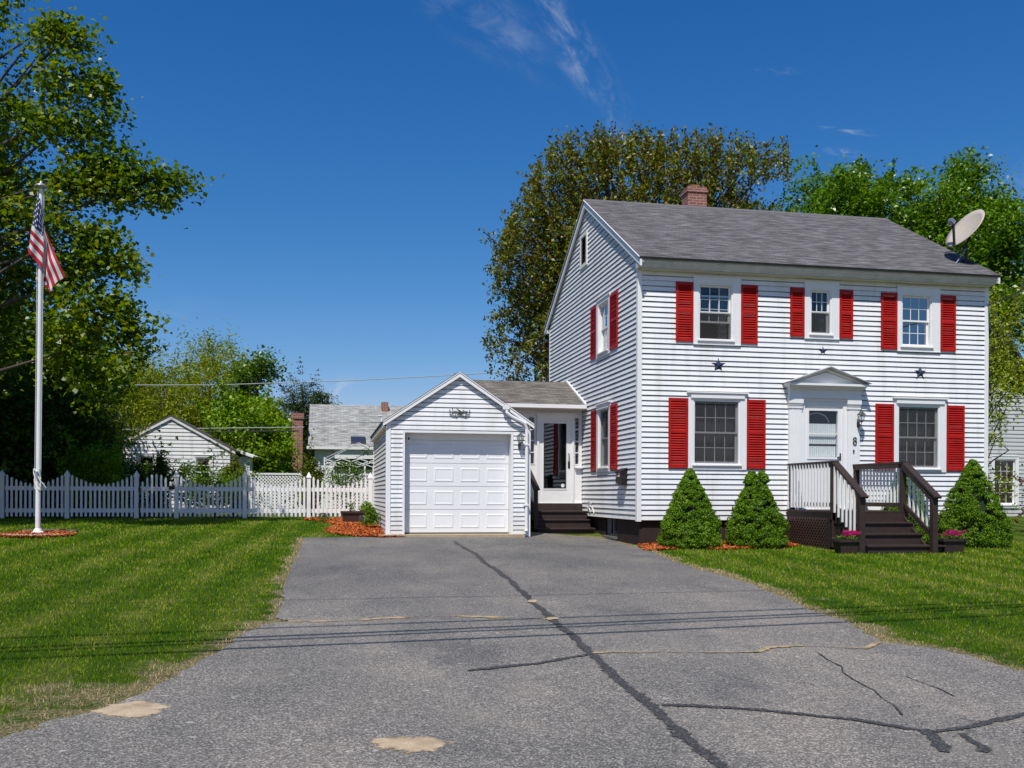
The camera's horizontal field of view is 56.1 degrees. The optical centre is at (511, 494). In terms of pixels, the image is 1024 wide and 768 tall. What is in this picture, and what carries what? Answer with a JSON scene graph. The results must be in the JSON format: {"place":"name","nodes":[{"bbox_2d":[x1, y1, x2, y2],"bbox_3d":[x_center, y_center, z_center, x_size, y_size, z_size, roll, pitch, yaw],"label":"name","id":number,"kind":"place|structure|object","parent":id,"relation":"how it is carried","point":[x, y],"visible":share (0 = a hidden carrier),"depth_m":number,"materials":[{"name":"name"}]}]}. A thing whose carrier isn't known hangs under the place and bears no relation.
{"place":"outdoors","nodes":[
{"label":"outdoors","id":0,"kind":"place"},
{"bbox_2d":[122,427,303,429],"bbox_3d":[-11.886,-2.571,37.430,7.382,0.264,0.034,0,0,-11],"label":"utility cable","id":1,"kind":"object","parent":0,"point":[243,427],"visible":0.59,"depth_m":37.75,"materials":[{"name":"grey plastic"}]},
{"bbox_2d":[205,430,298,432],"bbox_3d":[-10.882,-2.482,38.131,4.704,0.210,0.050,0,0,-11],"label":"utility cable","id":2,"kind":"object","parent":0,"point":[255,431],"visible":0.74,"depth_m":38.28,"materials":[{"name":"grey plastic"}]},
{"bbox_2d":[227,370,532,384],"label":"utility cable","id":3,"kind":"object","parent":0,"point":[365,379],"visible":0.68,"depth_m":45.48,"materials":[{"name":"grey plastic"}]},
{"bbox_2d":[0,532,1023,767],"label":"driveway","id":4,"kind":"structure","parent":0,"point":[342,691],"depth_m":7.23,"materials":[{"name":"grey asphalt"}]},
{"bbox_2d":[90,701,170,718],"bbox_3d":[-2.461,1.402,6.258,0.595,0.017,0.482,0,0,31],"label":"sand patch","id":5,"kind":"object","parent":4,"relation":"on","point":[141,708],"visible":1,"depth_m":6.23,"materials":[{"name":"beige sand"}]},
{"bbox_2d":[371,736,452,753],"bbox_3d":[-0.581,1.432,5.504,0.548,0.015,0.443,0,0,-11],"label":"sand patch","id":6,"kind":"object","parent":4,"relation":"on","point":[416,744],"visible":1,"depth_m":5.50,"materials":[{"name":"beige sand"}]},
{"bbox_2d":[288,615,544,621],"bbox_3d":[-0.963,1.329,10.302,2.817,0.015,0.384,0,0,-7],"label":"driveway joint","id":7,"kind":"object","parent":4,"relation":"on","point":[397,617],"visible":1,"depth_m":10.32,"materials":[{"name":"grey asphalt"}]},
{"bbox_2d":[468,653,593,670],"bbox_3d":[0.202,1.386,7.938,1.314,0.012,0.158,0,0,-37],"label":"crack seam","id":8,"kind":"object","parent":4,"relation":"on","point":[504,666],"visible":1,"depth_m":7.88,"materials":[{"name":"black asphalt"}]},
{"bbox_2d":[453,541,727,767],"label":"crack seam","id":9,"kind":"object","parent":4,"relation":"on","point":[678,731],"visible":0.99,"depth_m":6.92,"materials":[{"name":"black asphalt"}]},
{"bbox_2d":[593,642,880,652],"bbox_3d":[2.147,1.387,8.605,2.907,0.008,0.366,0,0,-14],"label":"driveway joint","id":10,"kind":"object","parent":4,"relation":"on","point":[867,646],"visible":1,"depth_m":8.71,"materials":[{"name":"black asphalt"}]},
{"bbox_2d":[661,703,1023,731],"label":"crack seam","id":11,"kind":"object","parent":4,"relation":"on","point":[992,720],"visible":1,"depth_m":6.19,"materials":[{"name":"black asphalt"}]},
{"bbox_2d":[818,652,903,714],"bbox_3d":[2.646,1.418,7.448,0.067,0.046,2.354,0,0,4],"label":"crack seam","id":12,"kind":"object","parent":4,"relation":"on","point":[862,684],"visible":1,"depth_m":7.18,"materials":[{"name":"black asphalt"}]},
{"bbox_2d":[920,729,951,751],"bbox_3d":[2.505,1.451,5.676,0.138,0.010,0.511,0,0,11],"label":"crack seam","id":13,"kind":"object","parent":4,"relation":"on","point":[938,743],"visible":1,"depth_m":5.64,"materials":[{"name":"black asphalt"}]},
{"bbox_2d":[959,733,992,752],"bbox_3d":[2.727,1.454,5.625,0.124,0.008,0.419,0,0,10],"label":"crack seam","id":14,"kind":"object","parent":4,"relation":"on","point":[982,747],"visible":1,"depth_m":5.58,"materials":[{"name":"black asphalt"}]},
{"bbox_2d":[0,495,1023,737],"bbox_3d":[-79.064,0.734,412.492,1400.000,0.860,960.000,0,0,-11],"label":"lawn","id":15,"kind":"structure","parent":0,"point":[1018,528],"depth_m":11.42,"materials":[{"name":"green plant"}]},
{"bbox_2d":[0,530,77,537],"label":"mulch bed","id":16,"kind":"object","parent":15,"relation":"on","point":[58,532],"visible":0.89,"depth_m":19.21,"materials":[{"name":"orange wood"}]},
{"bbox_2d":[31,181,47,532],"bbox_3d":[-9.645,-2.789,19.561,0.340,7.208,0.340,0,0,-11],"label":"flagpole","id":17,"kind":"object","parent":16,"relation":"on","point":[40,186],"visible":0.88,"depth_m":19.52,"materials":[{"name":"white metal"}]},
{"bbox_2d":[28,196,64,292],"bbox_3d":[-9.469,-5.077,19.561,0.685,1.970,0.283,0,0,-11],"label":"flag","id":18,"kind":"object","parent":17,"relation":"hanging from","point":[41,252],"visible":1,"depth_m":19.51,"materials":[{"name":"fabric"}]},
{"bbox_2d":[2,533,75,535],"bbox_3d":[-9.589,0.808,19.206,1.532,0.055,0.662,0,0,-11],"label":"stone edging","id":19,"kind":"object","parent":15,"relation":"on","point":[32,534],"visible":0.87,"depth_m":18.93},
{"bbox_2d":[0,357,86,515],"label":"shade tree","id":20,"kind":"object","parent":15,"relation":"on","point":[17,420],"visible":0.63,"depth_m":27.50,"materials":[{"name":"green plant"}]},
{"bbox_2d":[22,529,78,531],"bbox_3d":[-9.703,0.775,20.223,1.133,0.080,0.203,0,0,-5],"label":"timber edging","id":21,"kind":"object","parent":15,"relation":"on","point":[51,530],"visible":0.46,"depth_m":20.19,"materials":[{"name":"brown wood"}]},
{"bbox_2d":[0,284,110,416],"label":"distant tree","id":22,"kind":"object","parent":15,"relation":"on","point":[13,334],"visible":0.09,"depth_m":41.10,"materials":[{"name":"green plant"}]},
{"bbox_2d":[0,290,132,416],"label":"distant tree","id":23,"kind":"object","parent":15,"relation":"on","point":[32,316],"depth_m":54.97,"materials":[{"name":"green plant"}]},
{"bbox_2d":[0,307,133,514],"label":"shade tree","id":24,"kind":"object","parent":15,"relation":"on","point":[49,437],"visible":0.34,"depth_m":28.37,"materials":[{"name":"green plant"}]},
{"bbox_2d":[0,470,139,517],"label":"picket fence","id":25,"kind":"object","parent":15,"relation":"on","point":[67,509],"visible":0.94,"depth_m":26.09,"materials":[{"name":"white paint"}]},
{"bbox_2d":[0,330,152,513],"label":"shade tree","id":26,"kind":"object","parent":15,"relation":"on","point":[97,424],"visible":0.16,"depth_m":30.11,"materials":[{"name":"green plant"}]},
{"bbox_2d":[20,368,144,507],"bbox_3d":[-15.565,-1.884,33.691,5.075,5.378,4.670,0,0,-11],"label":"shade tree","id":27,"kind":"object","parent":15,"relation":"on","point":[140,426],"visible":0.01,"depth_m":34.14,"materials":[{"name":"green plant"}]},
{"bbox_2d":[5,319,159,423],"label":"distant tree","id":28,"kind":"object","parent":15,"relation":"on","point":[112,361],"depth_m":58.01,"materials":[{"name":"green plant"}]},
{"bbox_2d":[42,385,155,504],"bbox_3d":[-14.287,-1.550,32.094,4.427,4.542,4.436,0,0,-11],"label":"blossom tree","id":29,"kind":"object","parent":15,"relation":"on","point":[116,419],"visible":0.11,"depth_m":32.21,"materials":[{"name":"green plant"}]},
{"bbox_2d":[42,417,164,515],"bbox_3d":[-11.909,-0.344,27.965,3.614,3.772,3.342,0,0,-29],"label":"leafy bush","id":30,"kind":"object","parent":15,"relation":"on","point":[81,464],"visible":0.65,"depth_m":27.79,"materials":[{"name":"green plant"}]},
{"bbox_2d":[0,0,224,421],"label":"maple tree","id":31,"kind":"object","parent":15,"relation":"on","point":[92,178],"visible":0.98,"depth_m":21.50,"materials":[{"name":"green plant"}]},
{"bbox_2d":[111,436,178,513],"bbox_3d":[-12.765,-0.422,31.323,2.499,3.088,3.421,0,0,39],"label":"leafy bush","id":32,"kind":"object","parent":15,"relation":"on","point":[143,472],"visible":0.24,"depth_m":31.19,"materials":[{"name":"green plant"}]},
{"bbox_2d":[128,430,189,514],"bbox_3d":[-10.642,0.157,29.319,2.152,4.224,1.288,0,0,3],"label":"narrow evergreen","id":33,"kind":"object","parent":15,"relation":"on","point":[160,462],"visible":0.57,"depth_m":29.36,"materials":[{"name":"green plant"}]},
{"bbox_2d":[125,363,195,423],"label":"distant tree","id":34,"kind":"object","parent":15,"relation":"on","point":[151,386],"visible":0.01,"depth_m":66.53,"materials":[{"name":"green plant"}]},
{"bbox_2d":[89,327,235,441],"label":"spring tree","id":35,"kind":"object","parent":15,"relation":"on","point":[145,404],"visible":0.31,"depth_m":48.27,"materials":[{"name":"green plant"}]},
{"bbox_2d":[114,415,242,510],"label":"outbuilding","id":36,"kind":"structure","parent":15,"relation":"on","point":[190,443],"depth_m":34.37,"materials":[{"name":"white"}]},
{"bbox_2d":[135,453,156,486],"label":"window","id":37,"kind":"structure","parent":36,"relation":"in","point":[144,455],"depth_m":34.15,"materials":[{"name":"white paint"}]},
{"bbox_2d":[193,454,212,481],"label":"window","id":38,"kind":"structure","parent":36,"relation":"in","point":[195,457],"depth_m":34.52,"materials":[{"name":"white paint"}]},
{"bbox_2d":[158,435,244,515],"bbox_3d":[-9.546,-0.508,29.022,3.058,2.524,2.214,0,0,-11],"label":"rose bush","id":39,"kind":"object","parent":15,"relation":"on","point":[186,469],"visible":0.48,"depth_m":28.62,"materials":[{"name":"green plant"}]},
{"bbox_2d":[139,318,273,433],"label":"spring tree","id":40,"kind":"object","parent":15,"relation":"on","point":[209,351],"visible":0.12,"depth_m":51.22,"materials":[{"name":"green plant"}]},
{"bbox_2d":[164,439,276,516],"bbox_3d":[-8.814,-0.182,28.326,3.500,2.759,2.094,0,0,-42],"label":"fern bush","id":41,"kind":"object","parent":15,"relation":"on","point":[209,481],"visible":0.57,"depth_m":28.27,"materials":[{"name":"green plant"}]},
{"bbox_2d":[202,391,276,514],"bbox_3d":[-8.414,-0.945,29.974,1.682,4.498,1.876,0,0,27],"label":"narrow evergreen","id":42,"kind":"object","parent":15,"relation":"on","point":[235,463],"visible":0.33,"depth_m":29.77,"materials":[{"name":"green plant"}]},
{"bbox_2d":[192,377,305,508],"bbox_3d":[-10.928,-1.660,39.717,4.467,6.272,4.394,0,0,27],"label":"leafy tree","id":43,"kind":"object","parent":15,"relation":"on","point":[254,414],"visible":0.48,"depth_m":38.99,"materials":[{"name":"green plant"}]},
{"bbox_2d":[237,449,260,508],"bbox_3d":[-10.477,-0.557,38.707,0.813,2.340,4.425,0,0,-11],"label":"lean to","id":44,"kind":"object","parent":15,"relation":"on","point":[250,465],"visible":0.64,"depth_m":36.74,"materials":[{"name":"white paint"}]},
{"bbox_2d":[207,345,291,501],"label":"leafy tree","id":45,"kind":"object","parent":15,"relation":"on","point":[251,369],"visible":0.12,"depth_m":46.43,"materials":[{"name":"green plant"}]},
{"bbox_2d":[196,386,309,480],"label":"distant tree","id":46,"kind":"object","parent":15,"relation":"on","point":[281,417],"visible":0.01,"depth_m":71.77,"materials":[{"name":"green plant"}]},
{"bbox_2d":[238,387,302,508],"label":"leafy tree","id":47,"kind":"object","parent":15,"relation":"on","point":[269,400],"visible":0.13,"depth_m":41.64,"materials":[{"name":"green plant"}]},
{"bbox_2d":[174,471,372,517],"bbox_3d":[-6.693,0.024,27.125,5.454,1.340,0.138,0,0,-11],"label":"picket fence","id":48,"kind":"object","parent":15,"relation":"on","point":[226,489],"visible":0.94,"depth_m":27.04,"materials":[{"name":"white paint"}]},
{"bbox_2d":[138,473,174,516],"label":"fence gate","id":49,"kind":"structure","parent":48,"relation":"attached to","point":[156,489],"depth_m":26.50,"materials":[{"name":"white paint"}]},
{"bbox_2d":[268,357,342,476],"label":"pine tree","id":50,"kind":"object","parent":15,"relation":"on","point":[319,397],"visible":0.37,"depth_m":63.93,"materials":[{"name":"green plant"}]},
{"bbox_2d":[249,471,374,513],"bbox_3d":[-6.709,-0.020,32.315,4.140,1.500,0.120,0,0,-11],"label":"lattice fence","id":51,"kind":"object","parent":15,"relation":"on","point":[279,481],"visible":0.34,"depth_m":32.16,"materials":[{"name":"white paint"}]},
{"bbox_2d":[284,428,358,515],"bbox_3d":[-6.313,-0.277,30.249,1.714,3.715,2.559,0,0,34],"label":"narrow evergreen","id":52,"kind":"object","parent":15,"relation":"on","point":[309,466],"visible":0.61,"depth_m":30.41,"materials":[{"name":"green plant"}]},
{"bbox_2d":[305,443,372,508],"bbox_3d":[-5.825,-0.605,29.775,2.944,2.748,2.042,0,0,-43],"label":"rose bush","id":53,"kind":"object","parent":15,"relation":"on","point":[346,477],"visible":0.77,"depth_m":30.01,"materials":[{"name":"green plant"}]},
{"bbox_2d":[324,443,372,508],"bbox_3d":[-6.120,-0.716,38.231,2.693,2.697,3.444,0,0,-11],"label":"canopy frame","id":54,"kind":"object","parent":15,"relation":"on","point":[346,460],"visible":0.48,"depth_m":36.96,"materials":[{"name":"white paint"}]},
{"bbox_2d":[303,517,403,536],"bbox_3d":[-4.111,0.797,24.228,2.046,0.340,6.307,0,0,-15],"label":"mulch bed","id":55,"kind":"object","parent":15,"relation":"on","point":[340,527],"visible":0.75,"depth_m":23.28,"materials":[{"name":"orange wood"}]},
{"bbox_2d":[318,513,330,520],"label":"flowering clump","id":56,"kind":"object","parent":55,"relation":"on","point":[324,515],"visible":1,"depth_m":25.79,"materials":[{"name":"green plant"}]},
{"bbox_2d":[340,502,368,521],"bbox_3d":[-4.189,0.486,25.671,0.780,0.563,0.400,0,0,-11],"label":"trough planter","id":57,"kind":"object","parent":55,"relation":"on","point":[349,515],"visible":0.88,"depth_m":25.50,"materials":[{"name":"brown wood"}]},
{"bbox_2d":[358,500,375,515],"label":"perennial","id":58,"kind":"object","parent":55,"relation":"on","point":[363,506],"visible":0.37,"depth_m":26.09,"materials":[{"name":"green plant"}]},
{"bbox_2d":[361,506,380,525],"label":"perennial","id":59,"kind":"object","parent":55,"relation":"on","point":[370,517],"visible":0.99,"depth_m":23.70,"materials":[{"name":"green plant"}]},
{"bbox_2d":[291,402,486,507],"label":"cape house","id":60,"kind":"structure","parent":15,"relation":"on","point":[337,428],"depth_m":45.07,"materials":[{"name":"grey"}]},
{"bbox_2d":[370,372,534,537],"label":"garage","id":61,"kind":"structure","parent":15,"relation":"on","point":[438,472],"depth_m":22.23,"materials":[{"name":"white plastic"}]},
{"bbox_2d":[404,440,508,533],"bbox_3d":[-1.285,-0.171,22.327,2.460,2.161,0.041,0,0,-11],"label":"garage door","id":62,"kind":"structure","parent":61,"relation":"in","point":[428,468],"depth_m":22.31,"materials":[{"name":"white paint"}]},
{"bbox_2d":[449,408,469,418],"bbox_3d":[-1.197,-1.859,22.011,0.488,0.274,0.058,0,0,-11],"label":"wall ornament","id":63,"kind":"object","parent":61,"relation":"attached to","point":[460,413],"depth_m":22.01,"materials":[{"name":"grey metal"}]},
{"bbox_2d":[516,431,524,449],"bbox_3d":[0.192,-1.244,22.192,0.200,0.423,0.219,0,0,-11],"label":"wall lamp","id":64,"kind":"object","parent":61,"relation":"attached to","point":[520,434],"visible":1,"depth_m":22.16,"materials":[{"name":"grey metal"}]},
{"bbox_2d":[474,380,586,521],"bbox_3d":[-0.058,-1.127,26.705,3.330,4.173,4.159,0,0,-11],"label":"breezeway","id":65,"kind":"object","parent":15,"relation":"on","point":[552,411],"visible":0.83,"depth_m":25.38,"materials":[{"name":"white paint"}]},
{"bbox_2d":[539,415,571,502],"bbox_3d":[1.145,-0.930,25.339,0.900,2.290,0.118,0,0,-11],"label":"storm door","id":66,"kind":"structure","parent":65,"relation":"in","point":[555,432],"depth_m":25.36,"materials":[{"name":"white paint"}]},
{"bbox_2d":[530,471,595,533],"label":"side steps","id":67,"kind":"structure","parent":15,"relation":"on","point":[564,518],"depth_m":24.46,"materials":[{"name":"brown wood"}]},
{"bbox_2d":[478,116,792,381],"bbox_3d":[4.588,-6.751,36.781,12.536,15.100,9.356,0,0,-11],"label":"bronze tree","id":68,"kind":"object","parent":15,"relation":"on","point":[539,289],"visible":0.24,"depth_m":34.48,"materials":[{"name":"green plant"}]},
{"bbox_2d":[637,541,799,550],"bbox_3d":[4.299,1.063,20.590,3.924,0.130,2.713,0,0,-11],"label":"mulch bed","id":69,"kind":"object","parent":15,"relation":"on","point":[650,546],"visible":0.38,"depth_m":19.69,"materials":[{"name":"orange wood"}]},
{"bbox_2d":[656,468,724,548],"bbox_3d":[3.696,0.285,20.062,1.356,1.687,1.455,0,0,-11],"label":"cone shrub","id":70,"kind":"object","parent":69,"relation":"on","point":[690,518],"visible":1,"depth_m":19.67,"materials":[{"name":"green plant"}]},
{"bbox_2d":[725,470,789,547],"bbox_3d":[5.143,0.306,20.279,1.392,1.646,1.476,0,0,-11],"label":"cone shrub","id":71,"kind":"object","parent":69,"relation":"on","point":[757,519],"visible":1,"depth_m":19.95,"materials":[{"name":"green plant"}]},
{"bbox_2d":[544,184,1001,544],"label":"two story house","id":72,"kind":"structure","parent":15,"relation":"on","point":[656,310],"depth_m":21.98,"materials":[{"name":"white plastic"}]},
{"bbox_2d":[587,502,594,514],"bbox_3d":[1.988,0.351,24.294,0.152,0.324,0.632,0,0,0],"label":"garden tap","id":73,"kind":"object","parent":72,"relation":"attached to","point":[589,504],"visible":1,"depth_m":24.26,"materials":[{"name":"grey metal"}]},
{"bbox_2d":[594,401,611,471],"bbox_3d":[2.280,-1.395,23.518,0.220,1.690,1.220,0,0,-11],"label":"window","id":74,"kind":"structure","parent":72,"relation":"in","point":[603,409],"depth_m":23.65,"materials":[{"name":"white paint"}]},
{"bbox_2d":[596,293,610,358],"bbox_3d":[2.291,-4.111,23.579,0.200,1.438,1.160,0,0,-11],"label":"window","id":75,"kind":"structure","parent":72,"relation":"in","point":[602,305],"depth_m":23.86,"materials":[{"name":"white paint"}]},
{"bbox_2d":[607,519,616,535],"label":"basement window","id":76,"kind":"structure","parent":72,"relation":"in","point":[609,520],"depth_m":23.61,"materials":[{"name":"grey metal"}]},
{"bbox_2d":[614,468,627,484],"bbox_3d":[2.477,-0.409,21.857,0.190,0.400,0.480,0,0,-11],"label":"mailbox","id":77,"kind":"object","parent":72,"relation":"attached to","point":[621,476],"visible":1,"depth_m":21.65,"materials":[{"name":"black metal"}]},
{"bbox_2d":[693,275,740,345],"bbox_3d":[4.531,-4.071,21.412,1.115,1.518,0.320,0,0,-11],"label":"window","id":78,"kind":"structure","parent":72,"relation":"in","point":[722,327],"depth_m":21.35,"materials":[{"name":"white paint"}]},
{"bbox_2d":[686,391,748,469],"bbox_3d":[4.549,-1.410,21.347,1.440,1.720,0.220,0,0,-11],"label":"window","id":79,"kind":"structure","parent":72,"relation":"in","point":[717,421],"depth_m":21.33,"materials":[{"name":"white paint"}]},
{"bbox_2d":[712,358,724,371],"bbox_3d":[4.585,-2.881,21.300,0.339,0.322,0.054,0,0,-11],"label":"barn star","id":80,"kind":"object","parent":72,"relation":"attached to","point":[718,364],"visible":1,"depth_m":21.30,"materials":[{"name":"blue paint"}]},
{"bbox_2d":[804,280,839,339],"bbox_3d":[7.009,-4.179,21.887,0.850,1.318,0.320,0,0,-11],"label":"window","id":81,"kind":"structure","parent":72,"relation":"in","point":[820,324],"depth_m":21.81,"materials":[{"name":"white paint"}]},
{"bbox_2d":[804,406,841,508],"bbox_3d":[7.040,-0.838,21.937,0.940,2.320,0.360,0,0,-11],"label":"front door","id":82,"kind":"structure","parent":72,"relation":"in","point":[819,438],"depth_m":21.86,"materials":[{"name":"white paint"}]},
{"bbox_2d":[857,409,865,428],"bbox_3d":[7.904,-1.712,21.762,0.188,0.445,0.246,0,0,-37],"label":"wall lamp","id":83,"kind":"object","parent":72,"relation":"attached to","point":[861,412],"visible":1,"depth_m":21.74,"materials":[{"name":"grey metal"}]},
{"bbox_2d":[897,285,940,352],"bbox_3d":[9.411,-4.054,22.286,1.100,1.508,0.200,0,0,-11],"label":"window","id":84,"kind":"structure","parent":72,"relation":"in","point":[918,307],"depth_m":22.30,"materials":[{"name":"white paint"}]},
{"bbox_2d":[914,367,924,378],"bbox_3d":[9.466,-2.834,22.236,0.333,0.317,0.053,0,0,-11],"label":"barn star","id":85,"kind":"object","parent":72,"relation":"attached to","point":[920,372],"visible":1,"depth_m":22.24,"materials":[{"name":"blue paint"}]},
{"bbox_2d":[892,397,948,471],"bbox_3d":[9.445,-1.378,22.285,1.410,1.720,0.220,0,0,-11],"label":"window","id":86,"kind":"structure","parent":72,"relation":"in","point":[920,424],"depth_m":22.29,"materials":[{"name":"white paint"}]},
{"bbox_2d":[943,209,984,263],"bbox_3d":[10.849,-6.139,23.052,0.809,1.349,1.175,0,0,18],"label":"satellite dish","id":87,"kind":"object","parent":72,"relation":"on","point":[964,228],"visible":0.99,"depth_m":22.98,"materials":[{"name":"grey paint"}]},
{"bbox_2d":[988,288,1023,304],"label":"utility cable","id":88,"kind":"object","parent":72,"relation":"attached to","point":[1006,297],"visible":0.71,"depth_m":20.97,"materials":[{"name":"grey plastic"}]},
{"bbox_2d":[734,143,945,238],"bbox_3d":[11.917,-6.503,36.697,8.698,14.680,7.318,0,0,-11],"label":"leafy tree","id":89,"kind":"object","parent":15,"relation":"on","point":[846,193],"visible":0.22,"depth_m":35.12,"materials":[{"name":"green plant"}]},
{"bbox_2d":[830,530,868,553],"bbox_3d":[6.654,0.927,18.835,0.761,0.463,0.476,0,0,-11],"label":"planter box","id":90,"kind":"object","parent":15,"relation":"on","point":[846,541],"visible":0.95,"depth_m":18.71,"materials":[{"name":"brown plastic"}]},
{"bbox_2d":[786,461,946,553],"bbox_3d":[7.431,0.303,20.282,2.005,1.980,3.103,0,0,-11],"label":"front porch","id":91,"kind":"object","parent":15,"relation":"on","point":[886,531],"visible":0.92,"depth_m":19.82,"materials":[{"name":"paint"}]},
{"bbox_2d":[869,144,1023,348],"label":"leafy tree","id":92,"kind":"object","parent":15,"relation":"on","point":[996,240],"visible":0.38,"depth_m":35.24,"materials":[{"name":"green plant"}]},
{"bbox_2d":[938,530,968,552],"bbox_3d":[8.813,0.935,19.325,0.662,0.463,0.516,0,0,-11],"label":"planter box","id":93,"kind":"object","parent":15,"relation":"on","point":[952,540],"visible":0.99,"depth_m":19.18,"materials":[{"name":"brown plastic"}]},
{"bbox_2d":[945,247,1023,519],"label":"crabapple tree","id":94,"kind":"object","parent":15,"relation":"on","point":[997,355],"visible":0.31,"depth_m":25.46,"materials":[{"name":"green plant"}]},
{"bbox_2d":[959,254,1023,515],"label":"neighbour house","id":95,"kind":"structure","parent":15,"relation":"on","point":[1012,458],"depth_m":33.93,"materials":[{"name":"grey"}]},
{"bbox_2d":[991,456,1018,507],"bbox_3d":[17.378,-0.443,33.897,1.069,1.839,0.200,0,0,-11],"label":"window","id":96,"kind":"structure","parent":95,"relation":"in","point":[1015,459],"depth_m":33.92,"materials":[{"name":"white paint"}]},
{"bbox_2d":[1007,464,1023,529],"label":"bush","id":97,"kind":"object","parent":15,"relation":"on","point":[1020,481],"visible":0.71,"depth_m":25.84,"materials":[{"name":"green plant"}]},
{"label":"mulch bed","id":98,"kind":"object","parent":15,"relation":"on","visible":0},
{"bbox_2d":[938,459,1015,546],"bbox_3d":[10.135,0.182,21.154,1.705,1.942,1.669,0,0,-11],"label":"cone shrub","id":99,"kind":"object","parent":98,"relation":"on","point":[975,512],"visible":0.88,"depth_m":20.82,"materials":[{"name":"green plant"}]},
{"bbox_2d":[0,0,1023,417],"label":"sky","id":100,"kind":"structure","parent":0,"point":[363,149],"materials":[{"name":"blue"}]},
{"bbox_2d":[880,473,929,543],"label":"cone shrub","id":101,"kind":"object","parent":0,"point":[917,527],"visible":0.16,"depth_m":21.07,"materials":[{"name":"green plant"}]}
]}

